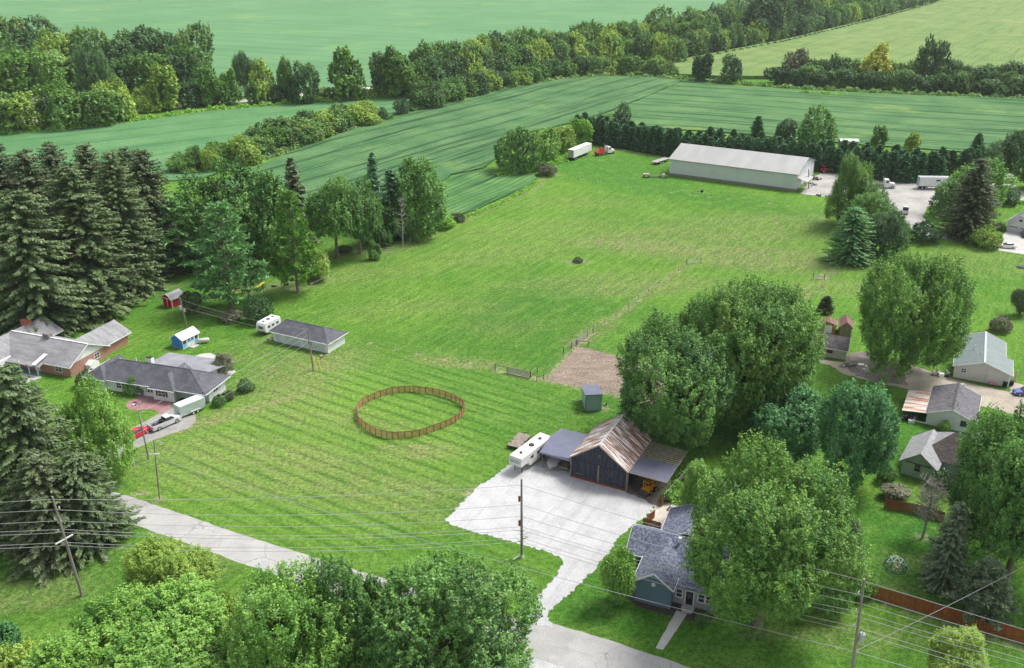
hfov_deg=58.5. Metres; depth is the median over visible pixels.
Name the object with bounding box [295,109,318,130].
broadleaf tree
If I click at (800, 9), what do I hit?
broadleaf tree
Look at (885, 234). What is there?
broadleaf tree
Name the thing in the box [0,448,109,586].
spruce tree
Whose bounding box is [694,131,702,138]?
evergreen tree
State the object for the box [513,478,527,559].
utility pole
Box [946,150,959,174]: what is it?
evergreen tree
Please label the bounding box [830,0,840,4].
broadleaf tree
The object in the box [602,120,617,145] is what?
evergreen tree
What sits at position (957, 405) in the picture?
white garage
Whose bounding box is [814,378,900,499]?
broadleaf tree
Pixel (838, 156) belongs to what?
evergreen tree
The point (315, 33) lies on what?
field
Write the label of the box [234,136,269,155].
broadleaf tree
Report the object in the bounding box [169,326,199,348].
playhouse shed
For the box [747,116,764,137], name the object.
evergreen tree
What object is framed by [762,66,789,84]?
broadleaf tree
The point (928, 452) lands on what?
old house
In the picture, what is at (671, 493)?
undergrowth
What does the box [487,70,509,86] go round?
broadleaf tree
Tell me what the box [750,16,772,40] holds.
broadleaf tree
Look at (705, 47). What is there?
broadleaf tree
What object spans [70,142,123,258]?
spruce tree
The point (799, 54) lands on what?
broadleaf tree
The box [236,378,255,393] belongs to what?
bush
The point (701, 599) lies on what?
window
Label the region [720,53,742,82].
broadleaf tree
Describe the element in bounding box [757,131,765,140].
evergreen tree
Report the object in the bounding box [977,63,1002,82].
broadleaf tree
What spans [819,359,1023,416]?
gravel drive
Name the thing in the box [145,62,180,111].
broadleaf tree
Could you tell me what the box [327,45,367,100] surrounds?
broadleaf tree
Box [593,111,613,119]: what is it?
broadleaf tree
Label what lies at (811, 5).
broadleaf tree
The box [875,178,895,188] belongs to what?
semi truck
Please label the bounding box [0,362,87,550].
spruce tree
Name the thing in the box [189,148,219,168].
broadleaf tree
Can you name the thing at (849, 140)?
field shed
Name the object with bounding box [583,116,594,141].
evergreen tree
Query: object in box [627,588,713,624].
bed
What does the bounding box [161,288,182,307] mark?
gambrel shed
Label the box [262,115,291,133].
broadleaf tree
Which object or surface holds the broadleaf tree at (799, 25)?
on the ground at (510, 284)
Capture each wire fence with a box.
[365,191,522,257]
[365,337,494,369]
[582,177,823,207]
[595,260,687,329]
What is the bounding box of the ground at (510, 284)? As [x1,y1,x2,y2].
[0,0,1023,667]
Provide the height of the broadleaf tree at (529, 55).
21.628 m
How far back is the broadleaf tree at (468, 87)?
470.26 m
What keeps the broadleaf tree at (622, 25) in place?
on the ground at (510, 284)
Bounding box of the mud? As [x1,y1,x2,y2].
[843,352,907,384]
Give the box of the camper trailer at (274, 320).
[256,315,280,334]
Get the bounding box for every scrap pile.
[839,361,855,367]
[855,363,866,369]
[900,414,916,422]
[931,368,950,376]
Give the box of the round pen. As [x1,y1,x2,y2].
[356,385,464,438]
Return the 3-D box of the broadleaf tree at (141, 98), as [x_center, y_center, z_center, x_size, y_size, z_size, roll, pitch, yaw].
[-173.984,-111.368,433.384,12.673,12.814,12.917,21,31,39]
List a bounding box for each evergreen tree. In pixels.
[576,112,588,125]
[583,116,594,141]
[592,117,601,142]
[594,118,607,144]
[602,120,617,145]
[604,116,611,125]
[608,122,622,145]
[615,124,629,147]
[619,117,628,141]
[622,127,634,148]
[627,120,636,127]
[630,125,643,150]
[634,126,649,150]
[642,126,659,153]
[649,126,666,154]
[659,128,675,154]
[666,127,679,154]
[676,133,689,148]
[677,127,682,138]
[684,129,693,136]
[689,135,699,144]
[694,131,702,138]
[698,133,708,145]
[704,137,715,146]
[705,126,714,136]
[713,127,726,141]
[714,137,725,147]
[723,136,733,148]
[728,129,737,137]
[730,135,743,149]
[737,132,745,143]
[741,135,752,150]
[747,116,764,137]
[751,137,761,151]
[756,138,769,152]
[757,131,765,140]
[766,138,778,153]
[776,136,784,150]
[777,143,788,154]
[784,141,797,155]
[785,136,796,144]
[794,141,806,156]
[804,142,821,170]
[806,138,816,150]
[813,145,824,170]
[817,141,826,151]
[817,296,834,314]
[819,146,835,171]
[822,139,836,152]
[829,147,844,172]
[838,139,849,155]
[839,149,852,173]
[844,140,858,152]
[846,146,862,171]
[859,142,871,153]
[859,147,872,174]
[864,152,881,178]
[872,144,884,154]
[873,149,890,179]
[880,150,902,181]
[888,144,903,159]
[889,152,914,181]
[906,155,922,181]
[910,147,922,161]
[917,152,928,177]
[923,150,941,175]
[935,156,948,175]
[937,146,952,175]
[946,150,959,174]
[954,148,972,174]
[961,148,977,170]
[968,133,985,150]
[975,145,985,160]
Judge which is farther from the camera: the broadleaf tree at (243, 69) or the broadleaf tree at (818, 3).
the broadleaf tree at (818, 3)
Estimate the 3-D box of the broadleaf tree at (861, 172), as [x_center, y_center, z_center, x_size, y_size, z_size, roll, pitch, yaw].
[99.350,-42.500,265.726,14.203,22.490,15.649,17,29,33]
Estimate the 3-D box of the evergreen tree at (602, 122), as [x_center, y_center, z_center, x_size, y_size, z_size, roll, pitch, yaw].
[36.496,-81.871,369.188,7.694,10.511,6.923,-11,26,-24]
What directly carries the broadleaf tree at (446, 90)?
on the ground at (510, 284)
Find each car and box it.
[128,425,150,437]
[998,242,1016,248]
[1012,386,1023,395]
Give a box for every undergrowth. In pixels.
[0,92,411,134]
[181,115,395,173]
[409,72,1023,110]
[425,181,538,229]
[493,153,570,175]
[658,460,709,503]
[692,2,935,58]
[799,90,843,95]
[992,200,1023,205]
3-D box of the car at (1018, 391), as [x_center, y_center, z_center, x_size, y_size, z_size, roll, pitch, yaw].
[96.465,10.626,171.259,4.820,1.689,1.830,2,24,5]
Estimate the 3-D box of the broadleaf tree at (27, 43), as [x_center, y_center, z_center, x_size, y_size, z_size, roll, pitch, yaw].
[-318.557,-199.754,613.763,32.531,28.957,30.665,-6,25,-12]
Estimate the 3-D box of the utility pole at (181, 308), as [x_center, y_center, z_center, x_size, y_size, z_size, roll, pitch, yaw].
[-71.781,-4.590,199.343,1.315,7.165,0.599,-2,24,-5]
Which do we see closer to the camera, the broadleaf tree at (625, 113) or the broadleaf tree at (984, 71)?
the broadleaf tree at (625, 113)
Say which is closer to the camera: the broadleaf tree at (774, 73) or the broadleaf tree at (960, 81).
the broadleaf tree at (960, 81)
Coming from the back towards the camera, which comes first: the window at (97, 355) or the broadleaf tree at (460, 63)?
the broadleaf tree at (460, 63)
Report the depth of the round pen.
164.03 m
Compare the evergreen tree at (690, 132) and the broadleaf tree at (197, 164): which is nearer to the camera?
the broadleaf tree at (197, 164)
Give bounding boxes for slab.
[652,502,675,526]
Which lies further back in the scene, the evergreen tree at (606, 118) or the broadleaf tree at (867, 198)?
the evergreen tree at (606, 118)
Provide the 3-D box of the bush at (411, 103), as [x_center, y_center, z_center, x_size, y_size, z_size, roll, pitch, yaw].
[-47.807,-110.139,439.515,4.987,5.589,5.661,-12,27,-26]
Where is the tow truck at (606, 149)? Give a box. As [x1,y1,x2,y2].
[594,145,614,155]
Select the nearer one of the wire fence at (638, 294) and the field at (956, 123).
the wire fence at (638, 294)
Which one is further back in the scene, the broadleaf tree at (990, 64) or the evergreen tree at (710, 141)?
the broadleaf tree at (990, 64)
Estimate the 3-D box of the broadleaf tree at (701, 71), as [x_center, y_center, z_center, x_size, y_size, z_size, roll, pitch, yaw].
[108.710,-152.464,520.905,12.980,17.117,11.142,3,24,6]
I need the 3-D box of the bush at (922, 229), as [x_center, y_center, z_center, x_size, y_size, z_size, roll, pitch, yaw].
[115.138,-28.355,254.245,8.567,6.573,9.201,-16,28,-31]
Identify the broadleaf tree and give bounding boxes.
[0,14,32,52]
[0,41,33,80]
[0,42,11,80]
[0,46,73,99]
[0,54,30,95]
[0,90,50,130]
[0,91,18,130]
[13,13,63,58]
[16,47,75,94]
[21,572,233,667]
[30,80,88,130]
[33,25,79,76]
[54,49,113,95]
[54,372,137,477]
[62,89,123,125]
[64,25,112,61]
[73,43,114,97]
[90,74,137,121]
[95,32,143,73]
[107,58,133,92]
[109,23,166,67]
[115,51,167,92]
[117,531,221,598]
[132,85,157,112]
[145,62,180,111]
[146,49,192,84]
[149,31,183,55]
[157,83,178,109]
[164,40,215,89]
[165,151,195,173]
[171,168,242,263]
[174,20,214,66]
[176,81,201,107]
[184,145,202,168]
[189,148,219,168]
[194,85,220,105]
[194,149,291,265]
[195,63,221,104]
[206,140,231,160]
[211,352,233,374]
[213,77,243,104]
[219,67,236,101]
[220,555,365,667]
[223,139,245,160]
[229,132,263,164]
[231,50,256,86]
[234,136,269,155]
[240,168,306,266]
[241,121,277,137]
[242,85,266,103]
[247,57,278,102]
[248,135,277,153]
[258,126,286,147]
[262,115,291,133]
[264,189,322,292]
[266,83,289,102]
[275,54,293,90]
[278,125,304,146]
[279,76,300,100]
[280,115,308,134]
[286,117,318,143]
[287,60,320,104]
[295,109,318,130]
[299,552,396,667]
[303,118,326,141]
[304,171,365,257]
[309,245,330,279]
[311,112,335,136]
[316,108,337,128]
[323,110,347,131]
[326,102,357,119]
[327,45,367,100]
[329,108,348,124]
[331,175,384,253]
[335,111,355,128]
[344,102,364,125]
[351,105,382,125]
[356,544,545,667]
[359,99,380,121]
[361,197,401,245]
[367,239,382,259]
[368,44,399,95]
[382,53,418,96]
[388,155,449,240]
[403,60,432,92]
[407,40,447,61]
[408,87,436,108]
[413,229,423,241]
[414,53,446,81]
[427,80,451,100]
[432,57,458,81]
[434,40,456,57]
[444,51,469,77]
[446,39,487,70]
[455,47,485,79]
[459,75,479,96]
[461,33,489,47]
[463,70,489,94]
[469,42,497,71]
[472,57,495,74]
[476,32,502,53]
[476,67,502,88]
[487,30,512,52]
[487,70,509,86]
[489,49,511,71]
[493,52,514,74]
[500,42,527,70]
[502,29,528,46]
[511,26,538,46]
[511,65,533,82]
[512,42,536,66]
[524,60,550,78]
[526,41,543,62]
[530,38,554,69]
[538,27,557,44]
[538,41,560,59]
[543,59,567,75]
[551,38,571,62]
[554,31,577,61]
[567,29,592,67]
[569,21,594,44]
[577,41,599,56]
[582,19,605,49]
[591,28,625,63]
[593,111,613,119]
[603,22,622,52]
[604,33,625,63]
[606,20,633,54]
[614,101,631,122]
[614,305,743,447]
[616,53,641,73]
[620,19,640,38]
[622,36,637,62]
[628,31,653,60]
[633,22,648,52]
[643,4,676,28]
[643,20,662,49]
[646,30,675,62]
[647,19,672,41]
[659,16,678,35]
[660,34,680,57]
[663,36,688,61]
[665,270,828,431]
[667,13,687,35]
[677,6,706,31]
[677,17,705,36]
[677,36,694,58]
[677,427,874,629]
[677,458,734,514]
[681,27,704,57]
[691,52,714,80]
[696,36,707,54]
[700,10,712,33]
[700,29,710,51]
[701,23,726,52]
[706,7,728,28]
[707,2,717,12]
[708,11,721,29]
[710,28,731,49]
[715,0,736,13]
[716,4,737,28]
[719,26,737,45]
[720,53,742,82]
[721,0,740,9]
[727,0,744,9]
[728,10,742,23]
[728,22,747,47]
[738,0,788,40]
[739,380,827,461]
[747,21,768,43]
[749,282,817,401]
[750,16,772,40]
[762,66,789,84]
[773,18,791,39]
[773,118,798,140]
[777,0,792,17]
[780,47,809,79]
[782,68,807,85]
[786,13,809,36]
[787,1,797,17]
[791,62,823,84]
[793,0,805,15]
[796,0,815,15]
[796,58,817,75]
[796,103,837,143]
[803,549,857,616]
[808,0,820,15]
[811,59,836,71]
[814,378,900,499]
[815,0,824,10]
[818,0,829,11]
[823,150,877,220]
[824,52,852,71]
[829,66,855,87]
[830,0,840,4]
[837,56,862,72]
[843,179,900,241]
[844,1,862,23]
[855,69,886,88]
[856,246,977,386]
[859,41,892,81]
[861,209,910,257]
[869,124,889,150]
[871,69,891,89]
[877,60,897,76]
[883,68,914,89]
[890,62,910,79]
[902,131,922,150]
[907,57,928,80]
[914,74,943,91]
[915,33,951,82]
[926,624,989,667]
[927,170,971,216]
[928,70,954,91]
[931,61,947,77]
[940,57,964,74]
[940,71,969,92]
[945,156,1019,211]
[947,399,1023,579]
[951,70,975,93]
[962,64,974,72]
[965,65,999,90]
[966,424,1022,495]
[969,78,998,94]
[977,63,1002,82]
[977,144,1006,171]
[985,78,1014,94]
[987,128,1023,173]
[991,60,1023,78]
[998,70,1023,95]
[1006,64,1023,82]
[1010,75,1023,95]
[1012,155,1023,182]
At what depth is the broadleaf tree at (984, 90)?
477.59 m
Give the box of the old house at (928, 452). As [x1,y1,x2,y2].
[899,429,986,481]
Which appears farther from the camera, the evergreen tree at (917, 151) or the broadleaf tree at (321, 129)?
the broadleaf tree at (321, 129)
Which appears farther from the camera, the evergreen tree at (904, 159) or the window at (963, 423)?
the evergreen tree at (904, 159)
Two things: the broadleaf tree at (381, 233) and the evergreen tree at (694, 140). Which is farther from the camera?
the evergreen tree at (694, 140)
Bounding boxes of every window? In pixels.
[54,366,62,372]
[94,351,99,359]
[116,383,121,388]
[157,391,165,396]
[675,588,682,597]
[697,593,704,603]
[913,464,920,472]
[960,421,966,426]
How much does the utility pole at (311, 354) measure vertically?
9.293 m
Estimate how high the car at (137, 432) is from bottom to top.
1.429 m
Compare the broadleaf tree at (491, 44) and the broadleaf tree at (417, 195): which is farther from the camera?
the broadleaf tree at (491, 44)
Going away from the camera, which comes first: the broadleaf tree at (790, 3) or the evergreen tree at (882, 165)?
the evergreen tree at (882, 165)
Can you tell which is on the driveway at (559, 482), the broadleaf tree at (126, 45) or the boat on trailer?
the boat on trailer
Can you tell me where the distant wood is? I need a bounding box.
[308,0,940,99]
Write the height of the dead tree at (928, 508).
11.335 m
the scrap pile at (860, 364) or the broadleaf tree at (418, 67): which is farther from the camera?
the broadleaf tree at (418, 67)
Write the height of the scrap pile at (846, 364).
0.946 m
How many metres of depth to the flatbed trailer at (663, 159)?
340.18 m
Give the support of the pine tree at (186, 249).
on the ground at (510, 284)
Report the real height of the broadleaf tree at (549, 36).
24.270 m
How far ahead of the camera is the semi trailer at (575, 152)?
346.63 m
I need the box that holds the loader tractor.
[819,165,829,172]
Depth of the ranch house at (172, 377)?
171.26 m
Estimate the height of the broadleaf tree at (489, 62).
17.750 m
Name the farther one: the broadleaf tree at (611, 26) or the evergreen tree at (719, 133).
the broadleaf tree at (611, 26)
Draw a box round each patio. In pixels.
[126,395,173,413]
[196,353,214,358]
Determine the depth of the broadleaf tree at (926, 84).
484.88 m
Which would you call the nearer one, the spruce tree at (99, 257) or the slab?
the slab
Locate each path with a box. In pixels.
[12,371,41,381]
[656,610,686,649]
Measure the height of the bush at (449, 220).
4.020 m
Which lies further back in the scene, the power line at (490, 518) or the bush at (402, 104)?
the bush at (402, 104)
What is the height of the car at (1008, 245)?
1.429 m
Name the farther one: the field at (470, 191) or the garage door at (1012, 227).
the field at (470, 191)
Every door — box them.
[140,386,147,395]
[219,383,223,393]
[275,334,279,341]
[285,336,299,346]
[303,340,307,348]
[316,343,324,352]
[573,459,597,481]
[598,466,623,488]
[684,590,694,605]
[824,325,828,332]
[842,328,849,336]
[1008,223,1018,232]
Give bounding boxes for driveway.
[105,407,195,454]
[445,455,654,627]
[998,231,1023,253]
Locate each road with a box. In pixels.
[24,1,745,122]
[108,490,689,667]
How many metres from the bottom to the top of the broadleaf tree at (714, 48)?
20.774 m
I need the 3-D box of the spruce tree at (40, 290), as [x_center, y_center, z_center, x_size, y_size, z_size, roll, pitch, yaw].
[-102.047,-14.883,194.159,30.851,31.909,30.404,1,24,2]
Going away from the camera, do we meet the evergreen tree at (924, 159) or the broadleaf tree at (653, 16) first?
the evergreen tree at (924, 159)
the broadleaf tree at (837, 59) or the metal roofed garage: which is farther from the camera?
the broadleaf tree at (837, 59)
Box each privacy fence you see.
[643,517,661,528]
[647,510,654,519]
[870,586,1023,642]
[884,499,945,520]
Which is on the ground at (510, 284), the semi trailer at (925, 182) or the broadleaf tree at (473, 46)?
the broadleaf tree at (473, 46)
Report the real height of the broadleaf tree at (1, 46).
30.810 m
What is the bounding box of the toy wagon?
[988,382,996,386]
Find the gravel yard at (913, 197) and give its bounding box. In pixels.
[801,172,1023,246]
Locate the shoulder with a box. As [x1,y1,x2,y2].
[516,657,563,667]
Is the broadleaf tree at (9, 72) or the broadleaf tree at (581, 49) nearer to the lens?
the broadleaf tree at (9, 72)
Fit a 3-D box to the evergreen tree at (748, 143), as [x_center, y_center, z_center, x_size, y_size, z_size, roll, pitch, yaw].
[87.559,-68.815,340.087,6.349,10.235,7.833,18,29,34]
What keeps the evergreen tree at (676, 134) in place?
on the ground at (510, 284)
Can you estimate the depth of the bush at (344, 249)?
246.29 m
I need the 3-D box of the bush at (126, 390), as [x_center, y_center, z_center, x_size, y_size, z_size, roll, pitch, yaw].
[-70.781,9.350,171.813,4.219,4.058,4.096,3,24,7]
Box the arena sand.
[547,346,665,403]
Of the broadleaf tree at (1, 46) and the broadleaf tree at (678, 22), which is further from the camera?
the broadleaf tree at (678, 22)
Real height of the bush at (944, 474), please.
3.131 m
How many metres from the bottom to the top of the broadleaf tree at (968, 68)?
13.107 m
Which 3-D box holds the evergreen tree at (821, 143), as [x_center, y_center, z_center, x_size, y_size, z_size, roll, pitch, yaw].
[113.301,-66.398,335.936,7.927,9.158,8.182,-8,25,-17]
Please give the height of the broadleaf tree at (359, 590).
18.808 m
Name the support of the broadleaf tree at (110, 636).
on the ground at (510, 284)
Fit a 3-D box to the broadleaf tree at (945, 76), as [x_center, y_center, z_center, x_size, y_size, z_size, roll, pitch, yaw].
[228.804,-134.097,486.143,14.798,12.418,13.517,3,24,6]
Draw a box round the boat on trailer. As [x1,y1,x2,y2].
[546,457,561,473]
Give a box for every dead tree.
[393,193,406,246]
[910,470,949,538]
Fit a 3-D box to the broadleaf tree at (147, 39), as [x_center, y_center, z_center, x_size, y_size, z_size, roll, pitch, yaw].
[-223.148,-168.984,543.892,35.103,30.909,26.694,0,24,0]
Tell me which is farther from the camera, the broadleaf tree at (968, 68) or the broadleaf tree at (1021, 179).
the broadleaf tree at (968, 68)
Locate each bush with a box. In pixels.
[0,619,23,666]
[0,636,49,667]
[74,370,90,387]
[122,375,139,395]
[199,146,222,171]
[212,396,226,407]
[212,589,239,635]
[219,309,243,324]
[225,390,233,400]
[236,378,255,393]
[242,293,273,326]
[338,244,352,253]
[378,107,389,119]
[392,97,409,113]
[409,100,416,108]
[413,79,445,107]
[430,213,456,229]
[440,75,466,99]
[451,212,465,221]
[493,126,544,174]
[525,128,561,160]
[536,162,557,175]
[549,125,576,152]
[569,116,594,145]
[573,257,582,262]
[694,612,709,627]
[856,573,878,598]
[876,466,899,483]
[879,482,911,500]
[909,219,942,242]
[929,470,953,489]
[937,419,951,431]
[967,223,1004,247]
[988,314,1013,333]
[996,186,1021,206]
[996,221,1006,230]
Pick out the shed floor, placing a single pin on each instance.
(636, 484)
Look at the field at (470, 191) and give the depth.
306.95 m
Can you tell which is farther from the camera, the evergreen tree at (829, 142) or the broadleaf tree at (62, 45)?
the broadleaf tree at (62, 45)
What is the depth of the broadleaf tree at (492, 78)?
487.36 m
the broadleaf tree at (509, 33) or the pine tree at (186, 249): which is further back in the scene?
the broadleaf tree at (509, 33)
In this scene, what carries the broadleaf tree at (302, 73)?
on the ground at (510, 284)
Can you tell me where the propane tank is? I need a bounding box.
[197,338,208,343]
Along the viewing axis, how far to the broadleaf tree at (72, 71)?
454.84 m
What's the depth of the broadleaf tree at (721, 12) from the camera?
696.42 m
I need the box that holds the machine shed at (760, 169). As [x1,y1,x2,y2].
[668,143,816,192]
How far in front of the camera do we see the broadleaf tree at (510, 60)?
516.65 m
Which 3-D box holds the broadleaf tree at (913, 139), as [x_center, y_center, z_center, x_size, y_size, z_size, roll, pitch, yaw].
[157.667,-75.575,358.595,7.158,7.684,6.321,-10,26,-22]
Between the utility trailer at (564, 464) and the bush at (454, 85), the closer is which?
the utility trailer at (564, 464)
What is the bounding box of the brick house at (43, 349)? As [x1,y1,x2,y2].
[0,317,131,376]
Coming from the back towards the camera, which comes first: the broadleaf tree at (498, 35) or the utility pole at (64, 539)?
the broadleaf tree at (498, 35)
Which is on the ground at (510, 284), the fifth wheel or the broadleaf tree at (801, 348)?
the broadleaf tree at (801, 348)
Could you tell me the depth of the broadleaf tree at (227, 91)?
450.87 m
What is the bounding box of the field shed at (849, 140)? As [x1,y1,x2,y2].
[838,139,859,146]
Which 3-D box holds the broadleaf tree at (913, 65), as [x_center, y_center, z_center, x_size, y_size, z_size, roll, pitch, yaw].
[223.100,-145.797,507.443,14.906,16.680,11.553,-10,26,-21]
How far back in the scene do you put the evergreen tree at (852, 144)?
328.03 m
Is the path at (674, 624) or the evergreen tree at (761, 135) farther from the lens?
the evergreen tree at (761, 135)
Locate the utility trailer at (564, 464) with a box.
[559,460,569,468]
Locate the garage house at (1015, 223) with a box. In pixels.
[1005,212,1023,232]
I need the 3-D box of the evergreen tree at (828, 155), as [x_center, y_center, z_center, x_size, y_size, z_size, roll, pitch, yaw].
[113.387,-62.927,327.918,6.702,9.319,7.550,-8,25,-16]
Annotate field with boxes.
[0,0,742,112]
[0,97,415,183]
[220,76,682,208]
[428,169,536,218]
[592,81,1023,153]
[673,0,1023,89]
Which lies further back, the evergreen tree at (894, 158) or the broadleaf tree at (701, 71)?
the broadleaf tree at (701, 71)
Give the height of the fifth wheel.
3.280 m
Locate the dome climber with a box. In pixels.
[883,555,907,574]
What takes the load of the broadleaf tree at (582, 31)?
on the ground at (510, 284)
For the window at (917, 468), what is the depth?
145.00 m
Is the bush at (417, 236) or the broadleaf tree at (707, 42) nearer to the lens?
the bush at (417, 236)
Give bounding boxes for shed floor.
[625,475,669,506]
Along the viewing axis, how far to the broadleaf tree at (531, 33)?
552.49 m
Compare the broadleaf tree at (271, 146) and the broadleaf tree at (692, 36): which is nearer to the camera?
the broadleaf tree at (271, 146)
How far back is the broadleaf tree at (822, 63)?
515.43 m
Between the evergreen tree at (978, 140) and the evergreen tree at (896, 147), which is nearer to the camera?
the evergreen tree at (896, 147)
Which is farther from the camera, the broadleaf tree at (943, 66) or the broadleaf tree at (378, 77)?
the broadleaf tree at (943, 66)
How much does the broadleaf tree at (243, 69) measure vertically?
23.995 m
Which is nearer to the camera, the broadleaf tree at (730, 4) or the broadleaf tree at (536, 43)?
the broadleaf tree at (536, 43)
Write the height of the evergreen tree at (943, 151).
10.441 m
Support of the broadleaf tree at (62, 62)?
on the ground at (510, 284)
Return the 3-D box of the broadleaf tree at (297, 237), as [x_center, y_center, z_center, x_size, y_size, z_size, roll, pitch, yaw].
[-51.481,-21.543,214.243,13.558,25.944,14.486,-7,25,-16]
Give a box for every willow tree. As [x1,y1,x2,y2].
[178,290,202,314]
[599,543,636,604]
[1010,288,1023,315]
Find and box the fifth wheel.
[509,432,549,469]
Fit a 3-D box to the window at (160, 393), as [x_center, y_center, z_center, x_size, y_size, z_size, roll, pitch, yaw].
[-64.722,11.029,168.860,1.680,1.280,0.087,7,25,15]
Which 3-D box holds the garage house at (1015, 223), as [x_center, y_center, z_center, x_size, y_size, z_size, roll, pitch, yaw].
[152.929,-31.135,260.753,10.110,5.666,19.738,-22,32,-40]
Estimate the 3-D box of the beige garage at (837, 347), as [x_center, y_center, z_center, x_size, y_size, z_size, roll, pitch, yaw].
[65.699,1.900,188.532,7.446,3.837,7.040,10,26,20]
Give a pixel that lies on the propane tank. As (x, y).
(199, 340)
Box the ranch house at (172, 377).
[81,352,234,401]
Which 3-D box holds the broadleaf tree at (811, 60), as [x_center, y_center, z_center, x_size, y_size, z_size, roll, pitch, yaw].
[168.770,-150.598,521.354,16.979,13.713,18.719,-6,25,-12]
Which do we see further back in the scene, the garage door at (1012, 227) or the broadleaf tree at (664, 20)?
the broadleaf tree at (664, 20)
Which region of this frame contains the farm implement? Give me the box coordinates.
[643,173,667,177]
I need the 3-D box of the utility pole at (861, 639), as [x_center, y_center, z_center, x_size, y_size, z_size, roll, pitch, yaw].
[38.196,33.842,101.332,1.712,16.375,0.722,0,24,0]
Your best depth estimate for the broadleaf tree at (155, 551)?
116.56 m
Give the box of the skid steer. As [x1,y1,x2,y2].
[637,478,656,497]
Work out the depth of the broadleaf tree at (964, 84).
481.48 m
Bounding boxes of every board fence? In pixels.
[495,364,529,376]
[563,328,592,352]
[663,457,698,503]
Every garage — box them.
[268,319,347,352]
[811,333,850,359]
[901,383,981,431]
[953,331,1013,386]
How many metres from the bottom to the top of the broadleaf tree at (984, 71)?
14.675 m
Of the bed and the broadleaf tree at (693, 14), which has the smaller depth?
the bed
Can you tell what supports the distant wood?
on the ground at (510, 284)
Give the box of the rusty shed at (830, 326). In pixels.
[821,317,837,333]
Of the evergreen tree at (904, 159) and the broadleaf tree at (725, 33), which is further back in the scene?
the broadleaf tree at (725, 33)
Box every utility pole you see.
[51,496,83,596]
[138,411,149,459]
[150,440,162,499]
[179,297,187,326]
[307,328,324,370]
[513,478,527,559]
[851,578,865,667]
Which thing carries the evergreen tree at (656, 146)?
on the ground at (510, 284)
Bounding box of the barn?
[539,413,687,491]
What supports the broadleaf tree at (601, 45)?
on the ground at (510, 284)
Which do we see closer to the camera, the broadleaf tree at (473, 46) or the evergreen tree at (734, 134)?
the evergreen tree at (734, 134)
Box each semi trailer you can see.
[568,142,591,159]
[916,176,950,189]
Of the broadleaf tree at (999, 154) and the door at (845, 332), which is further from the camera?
the broadleaf tree at (999, 154)
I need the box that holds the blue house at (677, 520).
[627,504,731,613]
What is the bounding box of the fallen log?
[310,274,328,284]
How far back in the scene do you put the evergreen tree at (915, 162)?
313.18 m
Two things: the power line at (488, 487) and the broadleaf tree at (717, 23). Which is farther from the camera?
the broadleaf tree at (717, 23)
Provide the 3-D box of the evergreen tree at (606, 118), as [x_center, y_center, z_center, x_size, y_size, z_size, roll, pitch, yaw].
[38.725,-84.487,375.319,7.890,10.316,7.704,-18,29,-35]
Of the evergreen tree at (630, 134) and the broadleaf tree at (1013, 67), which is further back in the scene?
the broadleaf tree at (1013, 67)
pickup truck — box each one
[147,413,181,430]
[902,206,908,213]
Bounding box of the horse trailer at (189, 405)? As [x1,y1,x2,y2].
[173,395,207,416]
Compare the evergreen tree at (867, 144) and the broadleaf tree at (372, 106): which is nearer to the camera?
the evergreen tree at (867, 144)
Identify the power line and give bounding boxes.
[0,504,1023,643]
[0,516,1021,650]
[0,538,991,667]
[0,542,974,667]
[8,527,1021,658]
[11,485,1023,629]
[16,530,1023,664]
[158,458,909,667]
[204,331,304,390]
[211,336,305,395]
[858,568,1020,649]
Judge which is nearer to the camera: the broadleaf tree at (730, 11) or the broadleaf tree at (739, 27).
the broadleaf tree at (739, 27)
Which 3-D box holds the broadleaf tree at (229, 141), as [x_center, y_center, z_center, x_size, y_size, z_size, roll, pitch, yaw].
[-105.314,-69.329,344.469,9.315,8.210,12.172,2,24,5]
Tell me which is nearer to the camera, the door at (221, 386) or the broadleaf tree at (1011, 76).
the door at (221, 386)
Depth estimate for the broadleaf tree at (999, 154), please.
319.77 m
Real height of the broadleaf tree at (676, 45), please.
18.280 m
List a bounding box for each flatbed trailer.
[507,431,530,448]
[651,157,668,163]
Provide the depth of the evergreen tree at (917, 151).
321.05 m
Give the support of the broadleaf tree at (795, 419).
on the ground at (510, 284)
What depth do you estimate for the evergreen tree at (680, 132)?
356.17 m
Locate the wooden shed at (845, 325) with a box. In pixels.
[839,314,852,336]
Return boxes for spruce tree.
[0,143,24,203]
[0,149,67,263]
[0,186,112,337]
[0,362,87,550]
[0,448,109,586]
[35,141,66,211]
[35,161,151,325]
[42,447,146,572]
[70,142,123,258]
[91,150,173,298]
[116,146,145,206]
[124,149,201,279]
[283,157,322,248]
[364,152,382,201]
[378,168,412,241]
[820,204,877,267]
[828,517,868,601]
[916,501,972,594]
[934,157,1004,242]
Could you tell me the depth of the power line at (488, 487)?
114.67 m
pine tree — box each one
[145,196,210,271]
[186,199,270,308]
[940,555,1021,630]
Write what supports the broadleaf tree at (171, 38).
on the ground at (510, 284)
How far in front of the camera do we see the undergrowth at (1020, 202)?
289.86 m
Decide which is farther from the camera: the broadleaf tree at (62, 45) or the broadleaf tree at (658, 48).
the broadleaf tree at (658, 48)
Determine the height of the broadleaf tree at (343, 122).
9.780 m
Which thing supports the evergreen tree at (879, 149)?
on the ground at (510, 284)
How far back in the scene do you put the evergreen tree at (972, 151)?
321.37 m
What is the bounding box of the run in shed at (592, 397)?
[581,384,602,410]

